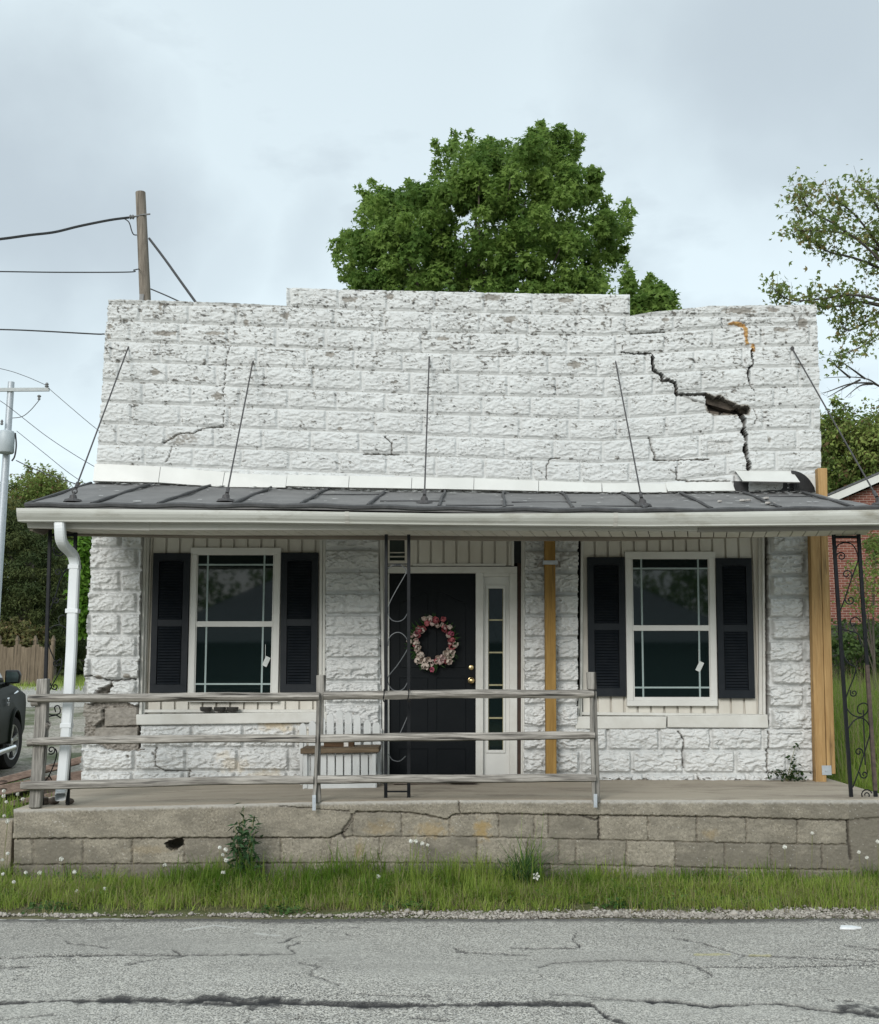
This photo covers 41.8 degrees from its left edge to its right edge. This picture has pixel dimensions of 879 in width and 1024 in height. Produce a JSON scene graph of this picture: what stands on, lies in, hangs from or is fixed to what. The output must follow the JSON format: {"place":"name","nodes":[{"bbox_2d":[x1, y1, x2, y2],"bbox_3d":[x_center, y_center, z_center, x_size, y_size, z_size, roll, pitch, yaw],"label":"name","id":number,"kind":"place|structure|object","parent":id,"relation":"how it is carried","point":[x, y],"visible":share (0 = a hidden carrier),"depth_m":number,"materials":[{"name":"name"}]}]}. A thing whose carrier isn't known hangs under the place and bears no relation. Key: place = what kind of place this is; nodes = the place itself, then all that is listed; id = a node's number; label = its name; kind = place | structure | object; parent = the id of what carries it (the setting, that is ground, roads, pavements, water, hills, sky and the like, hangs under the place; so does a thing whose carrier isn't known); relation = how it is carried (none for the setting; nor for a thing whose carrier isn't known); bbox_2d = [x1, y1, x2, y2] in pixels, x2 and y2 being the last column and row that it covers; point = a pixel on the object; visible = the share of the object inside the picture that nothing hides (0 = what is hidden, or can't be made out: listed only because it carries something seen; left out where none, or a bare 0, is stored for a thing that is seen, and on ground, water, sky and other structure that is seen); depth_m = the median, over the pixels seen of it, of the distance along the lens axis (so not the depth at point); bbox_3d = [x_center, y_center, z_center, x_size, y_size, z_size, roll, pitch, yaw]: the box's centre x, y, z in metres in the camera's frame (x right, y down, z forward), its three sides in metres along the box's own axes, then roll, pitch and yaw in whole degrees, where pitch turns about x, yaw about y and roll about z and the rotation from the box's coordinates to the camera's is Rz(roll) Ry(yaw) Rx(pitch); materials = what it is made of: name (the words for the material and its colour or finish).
{"place":"outdoors","nodes":[
{"label":"outdoors","id":0,"kind":"place"},
{"bbox_2d":[0,778,51,817],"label":"yard grass","id":1,"kind":"structure","parent":0,"point":[10,806],"depth_m":10.77,"materials":[{"name":"green plant"}]},
{"bbox_2d":[4,675,84,690],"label":"verge grass","id":2,"kind":"structure","parent":0,"point":[80,679],"depth_m":43.38,"materials":[{"name":"green plant"}]},
{"bbox_2d":[16,686,83,706],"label":"side street","id":3,"kind":"structure","parent":0,"point":[31,691],"depth_m":38.67,"materials":[{"name":"grey asphalt"}]},
{"bbox_2d":[200,707,211,711],"bbox_3d":[-2.244,1.897,11.053,0.120,0.044,0.118,0,-8,0],"label":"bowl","id":4,"kind":"object","parent":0,"point":[205,709],"visible":1,"depth_m":11.01,"materials":[{"name":"black"}]},
{"bbox_2d":[214,707,225,711],"bbox_3d":[-2.110,1.897,11.053,0.120,0.044,0.118,0,-8,0],"label":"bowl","id":5,"kind":"object","parent":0,"point":[219,709],"visible":1,"depth_m":11.01,"materials":[{"name":"grey ceramic"}]},
{"bbox_2d":[226,707,238,711],"bbox_3d":[-1.990,1.897,11.053,0.120,0.044,0.118,0,-8,0],"label":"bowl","id":6,"kind":"object","parent":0,"point":[232,709],"visible":1,"depth_m":11.01,"materials":[{"name":"grey ceramic"}]},
{"bbox_2d":[324,742,354,746],"bbox_3d":[-0.916,2.122,10.513,0.273,0.062,0.126,0,-8,0],"label":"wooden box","id":7,"kind":"object","parent":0,"point":[347,744],"visible":0.43,"depth_m":10.46,"materials":[{"name":"brown wood"}]},
{"bbox_2d":[0,918,878,1023],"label":"road","id":8,"kind":"structure","parent":0,"point":[441,971],"depth_m":6.64,"materials":[{"name":"grey asphalt"}]},
{"bbox_2d":[840,925,861,929],"bbox_3d":[2.769,2.804,7.761,0.151,0.014,0.083,-1,-8,6],"label":"litter scrap","id":9,"kind":"object","parent":8,"relation":"on","point":[847,927],"visible":1,"depth_m":7.73,"materials":[{"name":"white paper"}]},
{"bbox_2d":[0,868,878,911],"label":"mown grass","id":10,"kind":"structure","parent":0,"point":[856,898],"depth_m":8.58,"materials":[{"name":"green plant"}]},
{"bbox_2d":[0,905,878,918],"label":"gravel","id":11,"kind":"structure","parent":0,"point":[799,912],"depth_m":8.19,"materials":[{"name":"grey gravel"}]},
{"bbox_2d":[0,681,878,919],"bbox_3d":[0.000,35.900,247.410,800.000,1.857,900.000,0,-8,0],"label":"ground","id":12,"kind":"structure","parent":0,"point":[186,910],"depth_m":8.35,"materials":[{"name":"soil"}]},
{"bbox_2d":[2,789,5,817],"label":"dandelion","id":13,"kind":"object","parent":12,"relation":"on","point":[3,791],"visible":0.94,"depth_m":9.66,"materials":[{"name":"white plant"}]},
{"bbox_2d":[2,819,9,872],"bbox_3d":[-3.457,2.709,9.161,0.046,0.511,0.036,0,-8,0],"label":"dandelion","id":14,"kind":"object","parent":12,"relation":"on","point":[7,821],"visible":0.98,"depth_m":9.18,"materials":[{"name":"white plant"}]},
{"bbox_2d":[0,818,14,875],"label":"wall","id":15,"kind":"structure","parent":12,"relation":"on","point":[9,839],"depth_m":9.37,"materials":[{"name":"concrete"}]},
{"bbox_2d":[4,491,29,563],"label":"cedar tree","id":16,"kind":"object","parent":12,"relation":"on","point":[9,502],"visible":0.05,"depth_m":56.77,"materials":[{"name":"green plant"}]},
{"bbox_2d":[0,381,49,610],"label":"utility pole","id":17,"kind":"object","parent":12,"relation":"on","point":[8,440],"visible":0.98,"depth_m":46.50,"materials":[{"name":"grey metal"}]},
{"bbox_2d":[1,401,92,465],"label":"overhead wire","id":18,"kind":"object","parent":17,"relation":"attached to","point":[45,435],"visible":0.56,"depth_m":41.90,"materials":[{"name":"grey metal"}]},
{"bbox_2d":[16,460,79,484],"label":"overhead wire","id":19,"kind":"object","parent":17,"relation":"attached to","point":[46,473],"visible":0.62,"depth_m":43.51,"materials":[{"name":"grey metal"}]},
{"bbox_2d":[17,431,83,482],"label":"overhead wire","id":20,"kind":"object","parent":17,"relation":"attached to","point":[50,458],"visible":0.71,"depth_m":43.23,"materials":[{"name":"grey metal"}]},
{"bbox_2d":[48,388,95,428],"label":"overhead wire","id":21,"kind":"object","parent":17,"relation":"attached to","point":[72,408],"visible":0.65,"depth_m":44.65,"materials":[{"name":"grey metal"}]},
{"bbox_2d":[0,635,55,683],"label":"picket fence","id":22,"kind":"object","parent":12,"relation":"on","point":[17,656],"visible":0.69,"depth_m":44.63,"materials":[{"name":"brown wood"}]},
{"bbox_2d":[0,616,56,653],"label":"shrub","id":23,"kind":"object","parent":12,"relation":"on","point":[27,632],"visible":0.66,"depth_m":45.86,"materials":[{"name":"green plant"}]},
{"bbox_2d":[5,790,54,800],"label":"timber beam","id":24,"kind":"structure","parent":12,"relation":"on","point":[22,794],"depth_m":11.47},
{"bbox_2d":[0,771,81,794],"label":"wooden board","id":25,"kind":"object","parent":24,"relation":"on","point":[10,788],"depth_m":11.35,"materials":[{"name":"brown wood"}]},
{"bbox_2d":[0,756,81,784],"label":"wooden board","id":26,"kind":"object","parent":25,"relation":"on","point":[23,775],"depth_m":11.49,"materials":[{"name":"brown wood"}]},
{"bbox_2d":[8,789,70,805],"bbox_3d":[-3.871,2.788,11.265,0.752,0.154,0.102,5,-10,-32],"label":"wooden board","id":27,"kind":"object","parent":12,"relation":"on","point":[46,795],"visible":0.19,"depth_m":11.13,"materials":[{"name":"brown wood"}]},
{"bbox_2d":[0,707,84,782],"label":"gravel drive","id":28,"kind":"structure","parent":12,"relation":"on","point":[23,763],"depth_m":22.66,"materials":[{"name":"grey gravel"}]},
{"bbox_2d":[0,670,25,768],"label":"pickup truck","id":29,"kind":"object","parent":28,"relation":"on","point":[12,710],"visible":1,"depth_m":16.98,"materials":[{"name":"paint"}]},
{"bbox_2d":[129,190,150,300],"bbox_3d":[-6.646,-1.413,26.448,1.346,12.510,0.335,0,-8,0],"label":"utility pole","id":30,"kind":"object","parent":28,"relation":"on","point":[143,258],"visible":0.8,"depth_m":27.05,"materials":[{"name":"brown wood"}]},
{"bbox_2d":[0,216,128,239],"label":"overhead wire","id":31,"kind":"object","parent":30,"relation":"attached to","point":[60,230],"visible":1,"depth_m":25.53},
{"bbox_2d":[0,269,138,272],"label":"overhead wire","id":32,"kind":"object","parent":30,"relation":"attached to","point":[134,270],"visible":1,"depth_m":24.59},
{"bbox_2d":[150,288,178,300],"bbox_3d":[-6.121,-4.853,25.887,0.060,1.031,2.294,5,-10,-34],"label":"overhead wire","id":33,"kind":"object","parent":30,"relation":"attached to","point":[164,294],"visible":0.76,"depth_m":26.03,"materials":[{"name":"black metal"}]},
{"bbox_2d":[148,237,196,301],"bbox_3d":[-6.036,-5.460,25.969,0.085,2.294,2.521,7,-11,-40],"label":"overhead wire","id":34,"kind":"object","parent":30,"relation":"attached to","point":[172,270],"visible":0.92,"depth_m":25.92,"materials":[{"name":"black metal"}]},
{"bbox_2d":[0,480,86,667],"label":"cedar tree","id":35,"kind":"object","parent":12,"relation":"on","point":[24,580],"visible":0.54,"depth_m":49.92,"materials":[{"name":"green plant"}]},
{"bbox_2d":[8,459,84,677],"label":"poplar tree","id":36,"kind":"object","parent":12,"relation":"on","point":[34,487],"visible":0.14,"depth_m":61.07,"materials":[{"name":"green plant"}]},
{"bbox_2d":[15,900,82,914],"bbox_3d":[-2.843,2.879,8.374,0.523,0.083,0.290,0,-8,0],"label":"weed rosette","id":37,"kind":"object","parent":12,"relation":"on","point":[39,907],"visible":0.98,"depth_m":8.36,"materials":[{"name":"green plant"}]},
{"bbox_2d":[41,606,86,678],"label":"distant tree","id":38,"kind":"object","parent":12,"relation":"on","point":[80,666],"visible":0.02,"depth_m":72.35,"materials":[{"name":"green plant"}]},
{"bbox_2d":[62,536,91,704],"bbox_3d":[-9.121,2.872,29.895,1.189,4.880,2.052,0,-8,0],"label":"young tree","id":39,"kind":"object","parent":12,"relation":"on","point":[84,547],"visible":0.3,"depth_m":29.39,"materials":[{"name":"green plant"}]},
{"bbox_2d":[223,803,264,879],"bbox_3d":[-1.534,2.674,9.125,0.346,0.710,0.326,-2,-8,17],"label":"thistle","id":40,"kind":"object","parent":12,"relation":"on","point":[241,848],"visible":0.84,"depth_m":9.11,"materials":[{"name":"green plant"}]},
{"bbox_2d":[240,903,321,914],"bbox_3d":[-1.135,2.878,8.304,0.596,0.078,0.266,0,-8,0],"label":"weed rosette","id":41,"kind":"object","parent":12,"relation":"on","point":[288,909],"visible":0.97,"depth_m":8.28,"materials":[{"name":"green plant"}]},
{"bbox_2d":[408,839,412,878],"bbox_3d":[-0.232,2.795,9.200,0.036,0.350,0.032,0,-8,0],"label":"dandelion","id":42,"kind":"object","parent":12,"relation":"on","point":[410,840],"visible":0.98,"depth_m":9.21,"materials":[{"name":"white plant"}]},
{"bbox_2d":[378,900,458,909],"bbox_3d":[-0.171,2.880,8.389,0.628,0.095,0.245,0,-8,0],"label":"weed rosette","id":43,"kind":"object","parent":12,"relation":"on","point":[404,905],"visible":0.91,"depth_m":8.39,"materials":[{"name":"green plant"}]},
{"bbox_2d":[420,841,423,874],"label":"dandelion","id":44,"kind":"object","parent":12,"relation":"on","point":[422,843],"visible":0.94,"depth_m":9.21,"materials":[{"name":"white plant"}]},
{"bbox_2d":[0,900,877,913],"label":"dry thatch","id":45,"kind":"object","parent":12,"relation":"on","point":[373,909],"visible":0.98,"depth_m":8.30,"materials":[{"name":"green plant"}]},
{"bbox_2d":[0,837,878,908],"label":"tall grass","id":46,"kind":"structure","parent":12,"relation":"on","point":[213,872],"depth_m":8.94,"materials":[{"name":"green plant"}]},
{"bbox_2d":[13,778,878,881],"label":"concrete porch","id":47,"kind":"object","parent":12,"relation":"on","point":[653,824],"visible":0.75,"depth_m":9.33,"materials":[{"name":"grey concrete"}]},
{"bbox_2d":[44,796,48,803],"bbox_3d":[-3.314,2.409,9.605,0.114,0.069,0.109,0,-8,0],"label":"stone","id":48,"kind":"object","parent":47,"relation":"on","point":[46,800],"visible":0.43,"depth_m":9.58,"materials":[{"name":"stone"}]},
{"bbox_2d":[48,797,58,803],"bbox_3d":[-3.224,2.411,9.606,0.088,0.063,0.096,5,-10,-32],"label":"stone","id":49,"kind":"object","parent":47,"relation":"on","point":[51,800],"visible":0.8,"depth_m":9.57,"materials":[{"name":"stone"}]},
{"bbox_2d":[42,530,77,805],"bbox_3d":[-3.209,1.294,9.694,0.281,2.302,0.028,0,-8,0],"label":"ornamental post","id":50,"kind":"object","parent":47,"relation":"on","point":[48,588],"visible":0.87,"depth_m":9.74,"materials":[{"name":"black metal"}]},
{"bbox_2d":[20,672,599,810],"bbox_3d":[-1.041,1.861,9.361,4.690,1.106,0.359,0,-8,0],"label":"rail fence","id":51,"kind":"object","parent":47,"relation":"on","point":[40,741],"visible":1,"depth_m":9.34,"materials":[{"name":"grey wood"}]},
{"bbox_2d":[299,710,380,788],"bbox_3d":[-0.929,2.174,10.534,0.768,0.707,0.430,0,-8,0],"label":"picket bench","id":52,"kind":"object","parent":47,"relation":"on","point":[356,750],"visible":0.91,"depth_m":10.37,"materials":[{"name":"paint"}]},
{"bbox_2d":[384,534,409,797],"bbox_3d":[-0.356,1.272,9.697,0.229,2.222,0.028,0,-8,0],"label":"ornamental post","id":53,"kind":"object","parent":47,"relation":"on","point":[386,639],"visible":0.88,"depth_m":9.70,"materials":[{"name":"black metal"}]},
{"bbox_2d":[393,783,446,783],"bbox_3d":[-0.176,2.492,10.681,0.496,0.035,0.350,0,-8,0],"label":"step board","id":54,"kind":"object","parent":47,"relation":"on","point":[420,783],"visible":0.2,"depth_m":10.51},
{"bbox_2d":[537,541,560,773],"bbox_3d":[1.052,1.388,10.940,0.236,2.382,0.108,0,-8,0],"label":"timber post","id":55,"kind":"object","parent":47,"relation":"on","point":[549,562],"visible":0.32,"depth_m":10.91,"materials":[{"name":"brown wood"}]},
{"bbox_2d":[603,777,804,779],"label":"leaf litter","id":56,"kind":"object","parent":47,"relation":"on","point":[702,778],"visible":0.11,"depth_m":10.87,"materials":[{"name":"brown plant"}]},
{"bbox_2d":[767,743,810,781],"bbox_3d":[3.281,2.377,10.811,0.440,0.401,0.182,0,-8,0],"label":"creeper","id":57,"kind":"object","parent":47,"relation":"on","point":[789,777],"visible":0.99,"depth_m":10.80,"materials":[{"name":"green plant"}]},
{"bbox_2d":[807,468,835,781],"bbox_3d":[3.641,1.074,10.994,0.250,3.022,0.108,0,-8,0],"label":"timber post","id":58,"kind":"object","parent":47,"relation":"on","point":[823,740],"visible":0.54,"depth_m":10.93,"materials":[{"name":"wood"}]},
{"bbox_2d":[831,534,877,796],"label":"ornamental post","id":59,"kind":"object","parent":47,"relation":"on","point":[867,677],"visible":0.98,"depth_m":9.68,"materials":[{"name":"black metal"}]},
{"bbox_2d":[16,288,878,800],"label":"storefront building","id":60,"kind":"structure","parent":12,"relation":"on","point":[682,628],"depth_m":11.27,"materials":[{"name":"white brick"}]},
{"bbox_2d":[0,329,104,334],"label":"overhead wire","id":61,"kind":"object","parent":60,"relation":"attached to","point":[54,331],"visible":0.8,"depth_m":12.08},
{"bbox_2d":[187,548,281,701],"bbox_3d":[-2.005,1.095,11.238,0.891,1.501,0.070,0,-8,0],"label":"window","id":62,"kind":"structure","parent":60,"relation":"in","point":[235,593],"depth_m":11.24,"materials":[{"name":"white plastic"}]},
{"bbox_2d":[388,540,406,565],"bbox_3d":[-0.412,0.353,11.358,0.199,0.357,0.051,0,-8,0],"label":"transom window","id":63,"kind":"structure","parent":60,"relation":"in","point":[397,549],"depth_m":11.37,"materials":[{"name":"glass"}]},
{"bbox_2d":[389,574,475,774],"bbox_3d":[-0.069,1.585,11.205,0.854,1.989,0.117,0,-8,0],"label":"door","id":64,"kind":"structure","parent":60,"relation":"in","point":[452,596],"depth_m":11.22,"materials":[{"name":"paint"}]},
{"bbox_2d":[404,612,460,672],"bbox_3d":[-0.070,1.267,11.178,0.564,0.606,0.129,0,-8,0],"label":"wreath","id":65,"kind":"object","parent":64,"relation":"attached to","point":[446,656],"depth_m":11.16,"materials":[{"name":"pink plant"}]},
{"bbox_2d":[99,482,818,503],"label":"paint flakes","id":66,"kind":"object","parent":60,"relation":"on","point":[441,490],"visible":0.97,"depth_m":11.14,"materials":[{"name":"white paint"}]},
{"bbox_2d":[624,552,717,705],"bbox_3d":[2.263,1.134,11.232,0.904,1.500,0.070,0,-8,0],"label":"window","id":67,"kind":"structure","parent":60,"relation":"in","point":[670,597],"depth_m":11.23,"materials":[{"name":"white plastic"}]},
{"bbox_2d":[326,118,639,293],"bbox_3d":[0.925,-2.066,24.537,6.668,13.466,5.508,0,-8,0],"label":"maple tree","id":68,"kind":"object","parent":12,"relation":"on","point":[529,241],"visible":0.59,"depth_m":23.25,"materials":[{"name":"green plant"}]},
{"bbox_2d":[487,814,560,888],"bbox_3d":[0.729,2.646,8.919,0.878,0.589,0.544,-6,-10,36],"label":"grass tuft","id":69,"kind":"object","parent":12,"relation":"on","point":[536,861],"visible":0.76,"depth_m":8.91,"materials":[{"name":"green plant"}]},
{"bbox_2d":[505,825,555,876],"bbox_3d":[0.717,2.723,9.122,0.379,0.480,0.552,-4,-9,25],"label":"grass tuft","id":70,"kind":"object","parent":12,"relation":"on","point":[525,850],"visible":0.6,"depth_m":9.06,"materials":[{"name":"green plant"}]},
{"bbox_2d":[533,872,539,887],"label":"white flower","id":71,"kind":"object","parent":12,"relation":"on","point":[536,877],"visible":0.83,"depth_m":8.89,"materials":[{"name":"white plant"}]},
{"bbox_2d":[587,896,658,909],"bbox_3d":[1.306,2.879,8.429,0.645,0.098,0.270,0,-8,0],"label":"weed rosette","id":72,"kind":"object","parent":12,"relation":"on","point":[616,904],"visible":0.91,"depth_m":8.42,"materials":[{"name":"green plant"}]},
{"bbox_2d":[612,259,681,315],"bbox_3d":[3.998,-0.176,21.221,1.539,9.244,2.091,0,-8,0],"label":"maple tree","id":73,"kind":"object","parent":12,"relation":"on","point":[650,295],"visible":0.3,"depth_m":21.14,"materials":[{"name":"green plant"}]},
{"bbox_2d":[811,831,813,877],"bbox_3d":[2.986,2.765,9.200,0.037,0.408,0.024,3,-9,-22],"label":"dandelion","id":74,"kind":"object","parent":12,"relation":"on","point":[812,832],"visible":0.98,"depth_m":9.20,"materials":[{"name":"white plant"}]},
{"bbox_2d":[758,159,878,397],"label":"sparse tree","id":75,"kind":"object","parent":12,"relation":"on","point":[833,228],"visible":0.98,"depth_m":18.93,"materials":[{"name":"green plant"}]},
{"bbox_2d":[819,394,878,499],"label":"leafy tree","id":76,"kind":"object","parent":12,"relation":"on","point":[861,438],"visible":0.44,"depth_m":36.72,"materials":[{"name":"green plant"}]},
{"bbox_2d":[827,472,878,682],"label":"brick house","id":77,"kind":"structure","parent":12,"relation":"on","point":[866,496],"depth_m":33.11,"materials":[{"name":"red brick"}]},
{"bbox_2d":[831,615,878,692],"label":"shrub","id":78,"kind":"object","parent":12,"relation":"on","point":[853,656],"visible":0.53,"depth_m":22.29,"materials":[{"name":"green plant"}]},
{"bbox_2d":[831,621,878,696],"bbox_3d":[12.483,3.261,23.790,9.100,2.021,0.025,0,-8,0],"label":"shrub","id":79,"kind":"object","parent":12,"relation":"on","point":[832,631],"visible":0.13,"depth_m":23.83,"materials":[{"name":"green plant"}]},
{"bbox_2d":[832,548,878,699],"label":"sapling","id":80,"kind":"object","parent":12,"relation":"on","point":[875,574],"visible":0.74,"depth_m":20.83,"materials":[{"name":"green plant"}]},
{"bbox_2d":[861,530,878,566],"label":"shrub","id":81,"kind":"object","parent":12,"relation":"on","point":[872,544],"visible":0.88,"depth_m":28.30,"materials":[{"name":"green plant"}]},
{"bbox_2d":[876,839,878,872],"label":"dandelion","id":82,"kind":"object","parent":12,"relation":"on","point":[877,841],"visible":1,"depth_m":9.01,"materials":[{"name":"white plant"}]},
{"bbox_2d":[0,0,878,639],"label":"sky","id":83,"kind":"structure","parent":0,"point":[248,129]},
{"bbox_2d":[363,836,640,886],"bbox_3d":[0.541,2.726,8.812,1.804,0.398,1.445,5,-10,-32],"label":"grass tuft","id":84,"kind":"object","parent":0,"point":[527,876],"visible":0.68,"depth_m":8.99,"materials":[{"name":"green plant"}]},
{"bbox_2d":[826,663,878,789],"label":"meadow grass","id":85,"kind":"structure","parent":0,"point":[840,748],"depth_m":12.66,"materials":[{"name":"green plant"}]},
{"bbox_2d":[831,770,878,792],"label":"corner grass","id":86,"kind":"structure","parent":0,"point":[857,783],"depth_m":10.80,"materials":[{"name":"green plant"}]}
]}

